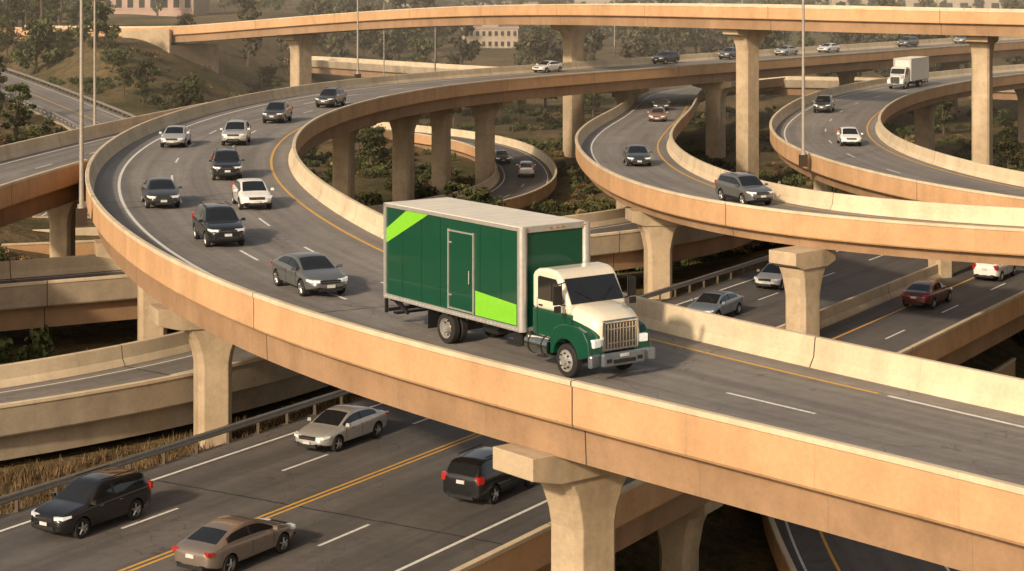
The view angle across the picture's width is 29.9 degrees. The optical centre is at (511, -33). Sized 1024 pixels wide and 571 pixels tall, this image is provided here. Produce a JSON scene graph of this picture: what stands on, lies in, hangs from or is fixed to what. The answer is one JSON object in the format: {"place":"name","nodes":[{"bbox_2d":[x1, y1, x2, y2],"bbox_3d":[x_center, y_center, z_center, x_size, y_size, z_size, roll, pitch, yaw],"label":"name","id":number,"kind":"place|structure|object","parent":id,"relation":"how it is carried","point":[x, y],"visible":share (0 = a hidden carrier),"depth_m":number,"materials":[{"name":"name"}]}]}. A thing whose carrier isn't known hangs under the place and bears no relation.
{"place":"outdoors","nodes":[
{"label":"outdoors","id":0,"kind":"place"},
{"bbox_2d":[0,71,126,217],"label":"hillside road","id":1,"kind":"structure","parent":0,"point":[71,104],"depth_m":249.77,"materials":[{"name":"grey asphalt"}]},
{"bbox_2d":[0,89,78,128],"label":"guardrail","id":2,"kind":"object","parent":1,"relation":"on","point":[53,113],"visible":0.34,"depth_m":238.66,"materials":[{"name":"metal"}]},
{"bbox_2d":[5,68,134,117],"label":"guardrail","id":3,"kind":"object","parent":1,"relation":"on","point":[77,94],"visible":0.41,"depth_m":262.30,"materials":[{"name":"metal"}]},
{"bbox_2d":[0,331,329,460],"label":"ramp deck","id":4,"kind":"structure","parent":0,"point":[97,409],"depth_m":85.01,"materials":[{"name":"concrete"}]},
{"bbox_2d":[0,122,556,255],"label":"ramp road","id":5,"kind":"structure","parent":0,"point":[537,187],"depth_m":213.23,"materials":[{"name":"grey asphalt"}]},
{"bbox_2d":[495,150,510,162],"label":"sedan","id":6,"kind":"object","parent":5,"relation":"on","point":[502,156],"visible":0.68,"depth_m":230.48,"materials":[{"name":"paint"}]},
{"bbox_2d":[516,160,535,176],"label":"suv","id":7,"kind":"object","parent":5,"relation":"on","point":[526,168],"visible":1,"depth_m":214.81,"materials":[{"name":"silver paint"}]},
{"bbox_2d":[0,181,780,330],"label":"ramp deck","id":8,"kind":"structure","parent":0,"point":[73,298],"depth_m":108.31,"materials":[{"name":"concrete"}]},
{"bbox_2d":[0,0,1023,570],"bbox_3d":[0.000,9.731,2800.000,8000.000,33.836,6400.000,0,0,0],"label":"ground","id":9,"kind":"structure","parent":0,"point":[734,538],"depth_m":250.30,"materials":[{"name":"green plant"}]},
{"bbox_2d":[0,16,26,56],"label":"tree","id":10,"kind":"object","parent":9,"relation":"on","point":[6,39],"visible":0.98,"depth_m":306.12,"materials":[{"name":"green plant"}]},
{"bbox_2d":[0,82,37,139],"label":"tree","id":11,"kind":"object","parent":9,"relation":"on","point":[16,120],"visible":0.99,"depth_m":205.50,"materials":[{"name":"green plant"}]},
{"bbox_2d":[10,17,62,72],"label":"tree","id":12,"kind":"object","parent":9,"relation":"on","point":[19,54],"visible":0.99,"depth_m":288.58,"materials":[{"name":"green plant"}]},
{"bbox_2d":[35,116,57,135],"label":"tree","id":13,"kind":"object","parent":9,"relation":"on","point":[44,129],"visible":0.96,"depth_m":214.80,"materials":[{"name":"green plant"}]},
{"bbox_2d":[38,0,58,21],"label":"tree","id":14,"kind":"object","parent":9,"relation":"on","point":[48,13],"visible":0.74,"depth_m":340.46,"materials":[{"name":"green plant"}]},
{"bbox_2d":[57,29,70,56],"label":"tree","id":15,"kind":"object","parent":9,"relation":"on","point":[65,41],"visible":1,"depth_m":290.68,"materials":[{"name":"green plant"}]},
{"bbox_2d":[47,200,85,257],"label":"bridge pier","id":16,"kind":"structure","parent":9,"relation":"on","point":[62,219],"depth_m":128.36,"materials":[{"name":"concrete"}]},
{"bbox_2d":[0,159,87,227],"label":"side ramp deck","id":17,"kind":"structure","parent":16,"relation":"on","point":[24,195],"depth_m":113.97,"materials":[{"name":"concrete"}]},
{"bbox_2d":[62,7,79,25],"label":"tree","id":18,"kind":"object","parent":9,"relation":"on","point":[71,14],"visible":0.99,"depth_m":329.54,"materials":[{"name":"green plant"}]},
{"bbox_2d":[93,0,95,124],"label":"street lamp","id":19,"kind":"object","parent":9,"relation":"on","point":[94,83],"visible":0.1,"depth_m":149.92,"materials":[{"name":"grey metal"}]},
{"bbox_2d":[74,0,121,47],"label":"tree","id":20,"kind":"object","parent":9,"relation":"on","point":[101,14],"visible":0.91,"depth_m":287.92,"materials":[{"name":"green plant"}]},
{"bbox_2d":[114,66,133,95],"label":"tree","id":21,"kind":"object","parent":9,"relation":"on","point":[125,74],"visible":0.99,"depth_m":261.64,"materials":[{"name":"green plant"}]},
{"bbox_2d":[94,239,166,340],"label":"bridge pier","id":22,"kind":"structure","parent":9,"relation":"on","point":[147,328],"depth_m":102.31,"materials":[{"name":"concrete"}]},
{"bbox_2d":[134,77,152,106],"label":"tree","id":23,"kind":"object","parent":9,"relation":"on","point":[143,90],"visible":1,"depth_m":254.78,"materials":[{"name":"green plant"}]},
{"bbox_2d":[132,58,157,83],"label":"tree","id":24,"kind":"object","parent":9,"relation":"on","point":[143,65],"visible":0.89,"depth_m":264.55,"materials":[{"name":"green plant"}]},
{"bbox_2d":[89,0,208,15],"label":"office building","id":25,"kind":"structure","parent":9,"relation":"on","point":[177,7],"depth_m":452.00,"materials":[{"name":"paint"}]},
{"bbox_2d":[93,0,190,7],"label":"windows","id":26,"kind":"structure","parent":25,"relation":"in","point":[118,2],"depth_m":451.91,"materials":[{"name":"grey glass"}]},
{"bbox_2d":[122,29,218,72],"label":"bridge abutment","id":27,"kind":"object","parent":9,"relation":"on","point":[204,54],"visible":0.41,"depth_m":302.41,"materials":[{"name":"concrete"}]},
{"bbox_2d":[172,84,188,108],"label":"tree","id":28,"kind":"object","parent":9,"relation":"on","point":[181,98],"visible":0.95,"depth_m":246.16,"materials":[{"name":"green plant"}]},
{"bbox_2d":[0,389,364,515],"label":"dry grass","id":29,"kind":"structure","parent":9,"relation":"on","point":[28,477],"depth_m":79.67,"materials":[{"name":"brown plant"}]},
{"bbox_2d":[173,13,195,25],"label":"tree","id":30,"kind":"object","parent":9,"relation":"on","point":[183,19],"visible":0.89,"depth_m":326.75,"materials":[{"name":"green plant"}]},
{"bbox_2d":[171,76,205,106],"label":"tree","id":31,"kind":"object","parent":9,"relation":"on","point":[197,86],"visible":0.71,"depth_m":248.32,"materials":[{"name":"green plant"}]},
{"bbox_2d":[149,303,234,449],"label":"bridge pier","id":32,"kind":"structure","parent":9,"relation":"on","point":[212,354],"depth_m":82.72,"materials":[{"name":"concrete"}]},
{"bbox_2d":[85,36,1023,570],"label":"ramp deck","id":33,"kind":"structure","parent":32,"relation":"on","point":[883,470],"depth_m":62.59,"materials":[{"name":"concrete"}]},
{"bbox_2d":[76,0,86,225],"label":"street lamp","id":34,"kind":"object","parent":33,"relation":"attached to","point":[81,213],"visible":1,"depth_m":100.70,"materials":[{"name":"grey metal"}]},
{"bbox_2d":[0,102,207,199],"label":"side ramp merge","id":35,"kind":"object","parent":33,"relation":"on","point":[26,149],"visible":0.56,"depth_m":136.53,"materials":[{"name":"concrete"}]},
{"bbox_2d":[141,177,181,207],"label":"sedan","id":36,"kind":"object","parent":33,"relation":"on","point":[160,191],"visible":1,"depth_m":104.00,"materials":[{"name":"paint"}]},
{"bbox_2d":[159,125,190,146],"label":"sedan","id":37,"kind":"object","parent":33,"relation":"on","point":[175,134],"visible":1,"depth_m":139.08,"materials":[{"name":"silver paint"}]},
{"bbox_2d":[192,201,244,246],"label":"suv","id":38,"kind":"object","parent":33,"relation":"on","point":[217,222],"visible":1,"depth_m":89.91,"materials":[{"name":"black paint"}]},
{"bbox_2d":[209,147,244,179],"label":"suv","id":39,"kind":"object","parent":33,"relation":"on","point":[226,162],"visible":1,"depth_m":117.53,"materials":[{"name":"black paint"}]},
{"bbox_2d":[220,118,250,144],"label":"suv","id":40,"kind":"object","parent":33,"relation":"on","point":[236,131],"visible":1,"depth_m":140.62,"materials":[{"name":"silver paint"}]},
{"bbox_2d":[231,178,273,209],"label":"hatchback","id":41,"kind":"object","parent":33,"relation":"on","point":[250,192],"visible":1,"depth_m":103.43,"materials":[{"name":"white paint"}]},
{"bbox_2d":[262,100,292,122],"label":"suv","id":42,"kind":"object","parent":33,"relation":"on","point":[281,111],"visible":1,"depth_m":160.94,"materials":[{"name":"paint"}]},
{"bbox_2d":[271,252,347,295],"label":"sedan","id":43,"kind":"object","parent":33,"relation":"on","point":[304,272],"visible":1,"depth_m":76.58,"materials":[{"name":"grey paint"}]},
{"bbox_2d":[315,87,346,107],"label":"suv","id":44,"kind":"object","parent":33,"relation":"on","point":[333,97],"visible":1,"depth_m":178.99,"materials":[{"name":"paint"}]},
{"bbox_2d":[383,197,654,376],"bbox_3d":[-0.054,10.725,65.435,3.340,4.540,12.300,0,0,-36],"label":"box truck","id":45,"kind":"object","parent":33,"relation":"on","point":[538,283],"visible":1,"depth_m":63.68,"materials":[{"name":"green paint"}]},
{"bbox_2d":[532,60,563,72],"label":"sedan","id":46,"kind":"object","parent":33,"relation":"on","point":[546,66],"visible":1,"depth_m":238.52,"materials":[{"name":"white paint"}]},
{"bbox_2d":[652,50,679,63],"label":"suv","id":47,"kind":"object","parent":33,"relation":"on","point":[665,56],"visible":1,"depth_m":259.83,"materials":[{"name":"paint"}]},
{"bbox_2d":[718,46,735,59],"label":"suv","id":48,"kind":"object","parent":33,"relation":"on","point":[729,52],"visible":0.69,"depth_m":272.38,"materials":[{"name":"grey paint"}]},
{"bbox_2d":[774,45,797,55],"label":"sedan","id":49,"kind":"object","parent":33,"relation":"on","point":[786,50],"visible":1,"depth_m":284.89,"materials":[{"name":"silver paint"}]},
{"bbox_2d":[817,43,840,52],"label":"sedan","id":50,"kind":"object","parent":33,"relation":"on","point":[827,47],"visible":1,"depth_m":294.70,"materials":[{"name":"white paint"}]},
{"bbox_2d":[897,36,918,46],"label":"suv","id":51,"kind":"object","parent":33,"relation":"on","point":[908,41],"visible":1,"depth_m":314.77,"materials":[{"name":"grey paint"}]},
{"bbox_2d":[256,63,283,90],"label":"tree","id":52,"kind":"object","parent":9,"relation":"on","point":[270,71],"visible":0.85,"depth_m":312.77,"materials":[{"name":"green plant"}]},
{"bbox_2d":[282,34,319,86],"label":"bridge pier","id":53,"kind":"structure","parent":9,"relation":"on","point":[300,46],"depth_m":289.99,"materials":[{"name":"concrete"}]},
{"bbox_2d":[332,124,375,199],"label":"bridge pier","id":54,"kind":"structure","parent":9,"relation":"on","point":[343,163],"depth_m":185.24,"materials":[{"name":"concrete"}]},
{"bbox_2d":[354,0,360,78],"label":"street lamp","id":55,"kind":"object","parent":9,"relation":"on","point":[357,75],"visible":0.93,"depth_m":218.91,"materials":[{"name":"grey metal"}]},
{"bbox_2d":[358,127,383,165],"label":"tree","id":56,"kind":"object","parent":9,"relation":"on","point":[370,133],"visible":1,"depth_m":233.81,"materials":[{"name":"green plant"}]},
{"bbox_2d":[388,112,428,201],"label":"bridge pier","id":57,"kind":"structure","parent":9,"relation":"on","point":[403,130],"depth_m":197.24,"materials":[{"name":"concrete"}]},
{"bbox_2d":[429,107,461,195],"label":"bridge pier","id":58,"kind":"structure","parent":9,"relation":"on","point":[441,121],"depth_m":205.32,"materials":[{"name":"concrete"}]},
{"bbox_2d":[443,180,460,198],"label":"tree","id":59,"kind":"object","parent":9,"relation":"on","point":[447,187],"visible":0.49,"depth_m":174.09,"materials":[{"name":"green plant"}]},
{"bbox_2d":[457,184,491,202],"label":"tree","id":60,"kind":"object","parent":9,"relation":"on","point":[482,195],"visible":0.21,"depth_m":158.12,"materials":[{"name":"green plant"}]},
{"bbox_2d":[466,101,512,184],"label":"bridge pier","id":61,"kind":"structure","parent":9,"relation":"on","point":[484,115],"depth_m":212.22,"materials":[{"name":"concrete"}]},
{"bbox_2d":[462,29,517,47],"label":"walls","id":62,"kind":"structure","parent":9,"relation":"on","point":[499,39],"depth_m":480.00,"materials":[{"name":"beige paint"}]},
{"bbox_2d":[464,31,515,45],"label":"windows","id":63,"kind":"structure","parent":62,"relation":"attached to","point":[496,34],"depth_m":479.95,"materials":[{"name":"grey glass"}]},
{"bbox_2d":[0,250,1023,570],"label":"highway","id":64,"kind":"structure","parent":9,"relation":"on","point":[410,512],"depth_m":73.20,"materials":[{"name":"grey asphalt"}]},
{"bbox_2d":[31,465,152,538],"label":"suv","id":65,"kind":"object","parent":64,"relation":"on","point":[78,507],"visible":1,"depth_m":68.33,"materials":[{"name":"black paint"}]},
{"bbox_2d":[172,515,295,570],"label":"sedan","id":66,"kind":"object","parent":64,"relation":"on","point":[225,543],"visible":1,"depth_m":63.75,"materials":[{"name":"brown paint"}]},
{"bbox_2d":[294,404,388,451],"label":"sedan","id":67,"kind":"object","parent":64,"relation":"on","point":[335,427],"visible":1,"depth_m":80.21,"materials":[{"name":"silver paint"}]},
{"bbox_2d":[0,255,768,511],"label":"guardrail","id":68,"kind":"object","parent":64,"relation":"on","point":[128,460],"visible":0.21,"depth_m":80.38,"materials":[{"name":"metal"}]},
{"bbox_2d":[441,444,535,503],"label":"suv","id":69,"kind":"object","parent":64,"relation":"on","point":[472,474],"visible":0.64,"depth_m":71.47,"materials":[{"name":"black paint"}]},
{"bbox_2d":[687,290,743,314],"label":"sedan","id":70,"kind":"object","parent":64,"relation":"on","point":[720,302],"visible":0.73,"depth_m":109.40,"materials":[{"name":"silver paint"}]},
{"bbox_2d":[754,263,783,289],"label":"hatchback","id":71,"kind":"object","parent":64,"relation":"on","point":[769,275],"visible":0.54,"depth_m":119.21,"materials":[{"name":"white paint"}]},
{"bbox_2d":[769,245,835,335],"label":"bridge pier","id":72,"kind":"structure","parent":64,"relation":"on","point":[802,269],"depth_m":102.00,"materials":[{"name":"concrete"}]},
{"bbox_2d":[777,261,974,328],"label":"median barrier","id":73,"kind":"object","parent":64,"relation":"on","point":[851,306],"visible":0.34,"depth_m":114.02,"materials":[{"name":"beige concrete"}]},
{"bbox_2d":[901,279,951,308],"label":"sedan","id":74,"kind":"object","parent":64,"relation":"on","point":[930,293],"visible":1,"depth_m":112.73,"materials":[{"name":"red paint"}]},
{"bbox_2d":[928,259,952,277],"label":"bridge pier","id":75,"kind":"structure","parent":64,"relation":"on","point":[945,269],"depth_m":123.84,"materials":[{"name":"concrete"}]},
{"bbox_2d":[972,263,1015,281],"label":"hatchback","id":76,"kind":"object","parent":64,"relation":"on","point":[991,271],"visible":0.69,"depth_m":122.29,"materials":[{"name":"white paint"}]},
{"bbox_2d":[0,0,1023,107],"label":"distant trees","id":77,"kind":"object","parent":9,"relation":"on","point":[535,45],"visible":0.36,"depth_m":408.93,"materials":[{"name":"green plant"}]},
{"bbox_2d":[0,24,1023,570],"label":"shrubs","id":78,"kind":"object","parent":9,"relation":"on","point":[784,176],"visible":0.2,"depth_m":229.79,"materials":[{"name":"green plant"}]},
{"bbox_2d":[1,3,1023,41],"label":"flyover deck","id":79,"kind":"structure","parent":9,"relation":"on","point":[921,20],"depth_m":219.93,"materials":[{"name":"concrete"}]},
{"bbox_2d":[493,443,626,570],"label":"bridge pier","id":80,"kind":"structure","parent":9,"relation":"on","point":[582,500],"depth_m":58.51,"materials":[{"name":"concrete"}]},
{"bbox_2d":[550,25,595,157],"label":"bridge pier","id":81,"kind":"structure","parent":9,"relation":"on","point":[573,37],"depth_m":249.11,"materials":[{"name":"concrete"}]},
{"bbox_2d":[458,0,699,5],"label":"warehouse","id":82,"kind":"structure","parent":9,"relation":"on","point":[589,1],"depth_m":712.00,"materials":[{"name":"paint"}]},
{"bbox_2d":[584,93,605,118],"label":"tree","id":83,"kind":"object","parent":9,"relation":"on","point":[589,99],"visible":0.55,"depth_m":305.72,"materials":[{"name":"green plant"}]},
{"bbox_2d":[608,88,648,106],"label":"bridge pier","id":84,"kind":"structure","parent":9,"relation":"on","point":[624,95],"depth_m":237.15,"materials":[{"name":"concrete"}]},
{"bbox_2d":[625,208,680,298],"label":"bridge pier","id":85,"kind":"structure","parent":9,"relation":"on","point":[658,235],"depth_m":120.29,"materials":[{"name":"concrete"}]},
{"bbox_2d":[575,77,1023,265],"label":"ramp deck","id":86,"kind":"structure","parent":85,"relation":"on","point":[660,187],"depth_m":109.74,"materials":[{"name":"concrete"}]},
{"bbox_2d":[623,145,652,165],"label":"sedan","id":87,"kind":"object","parent":86,"relation":"on","point":[636,154],"visible":1,"depth_m":141.46,"materials":[{"name":"paint"}]},
{"bbox_2d":[647,107,667,121],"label":"sedan","id":88,"kind":"object","parent":86,"relation":"on","point":[657,113],"visible":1,"depth_m":203.49,"materials":[{"name":"paint"}]},
{"bbox_2d":[714,171,773,204],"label":"suv","id":89,"kind":"object","parent":86,"relation":"on","point":[744,188],"visible":1,"depth_m":114.73,"materials":[{"name":"grey paint"}]},
{"bbox_2d":[656,500,722,570],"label":"bridge pier","id":90,"kind":"structure","parent":9,"relation":"on","point":[679,539],"depth_m":78.85,"materials":[{"name":"concrete"}]},
{"bbox_2d":[692,81,735,157],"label":"bridge pier","id":91,"kind":"structure","parent":9,"relation":"on","point":[715,93],"depth_m":247.20,"materials":[{"name":"concrete"}]},
{"bbox_2d":[723,29,771,177],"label":"bridge pier","id":92,"kind":"structure","parent":9,"relation":"on","point":[747,42],"depth_m":211.19,"materials":[{"name":"concrete"}]},
{"bbox_2d":[799,0,807,166],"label":"street lamp","id":93,"kind":"object","parent":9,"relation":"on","point":[803,158],"visible":1,"depth_m":144.89,"materials":[{"name":"grey metal"}]},
{"bbox_2d":[836,69,872,85],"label":"bridge pier","id":94,"kind":"structure","parent":9,"relation":"on","point":[846,77],"depth_m":286.21,"materials":[{"name":"concrete"}]},
{"bbox_2d":[815,0,1001,8],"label":"warehouse","id":95,"kind":"structure","parent":9,"relation":"on","point":[962,3],"depth_m":720.00,"materials":[{"name":"beige paint"}]},
{"bbox_2d":[913,100,949,150],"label":"bridge pier","id":96,"kind":"structure","parent":9,"relation":"on","point":[924,126],"depth_m":241.19,"materials":[{"name":"concrete"}]},
{"bbox_2d":[935,99,955,134],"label":"tree","id":97,"kind":"object","parent":9,"relation":"on","point":[942,118],"visible":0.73,"depth_m":282.42,"materials":[{"name":"green plant"}]},
{"bbox_2d":[941,60,971,116],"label":"bridge pier","id":98,"kind":"structure","parent":9,"relation":"on","point":[951,66],"depth_m":314.11,"materials":[{"name":"concrete"}]},
{"bbox_2d":[965,35,998,165],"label":"bridge pier","id":99,"kind":"structure","parent":9,"relation":"on","point":[982,48],"depth_m":195.03,"materials":[{"name":"concrete"}]},
{"bbox_2d":[994,108,1016,130],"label":"tree","id":100,"kind":"object","parent":9,"relation":"on","point":[1003,115],"visible":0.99,"depth_m":284.30,"materials":[{"name":"green plant"}]},
{"bbox_2d":[993,127,1023,165],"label":"tree","id":101,"kind":"object","parent":9,"relation":"on","point":[1007,145],"visible":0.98,"depth_m":211.62,"materials":[{"name":"green plant"}]},
{"bbox_2d":[1013,88,1023,142],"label":"bridge pier","id":102,"kind":"structure","parent":9,"relation":"on","point":[1020,94],"depth_m":268.77,"materials":[{"name":"concrete"}]},
{"bbox_2d":[284,56,1017,99],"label":"connector road","id":103,"kind":"structure","parent":0,"point":[792,85],"depth_m":336.79,"materials":[{"name":"grey asphalt"}]},
{"bbox_2d":[761,357,1015,570],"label":"frontage road","id":104,"kind":"structure","parent":0,"point":[850,554],"depth_m":82.81,"materials":[{"name":"grey asphalt"}]},
{"bbox_2d":[0,40,1023,570],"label":"lane markings","id":105,"kind":"object","parent":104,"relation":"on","point":[510,338],"visible":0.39,"depth_m":82.78,"materials":[{"name":"white paint"}]},
{"bbox_2d":[769,64,1023,207],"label":"ramp deck","id":106,"kind":"structure","parent":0,"point":[864,171],"depth_m":155.50,"materials":[{"name":"concrete"}]},
{"bbox_2d":[812,94,834,112],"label":"suv","id":107,"kind":"object","parent":106,"relation":"on","point":[824,102],"visible":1,"depth_m":198.63,"materials":[{"name":"paint"}]},
{"bbox_2d":[836,127,862,145],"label":"hatchback","id":108,"kind":"object","parent":106,"relation":"on","point":[848,135],"visible":1,"depth_m":161.60,"materials":[{"name":"white paint"}]},
{"bbox_2d":[886,56,928,88],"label":"box truck","id":109,"kind":"object","parent":106,"relation":"on","point":[906,72],"visible":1,"depth_m":239.33,"materials":[{"name":"white paint"}]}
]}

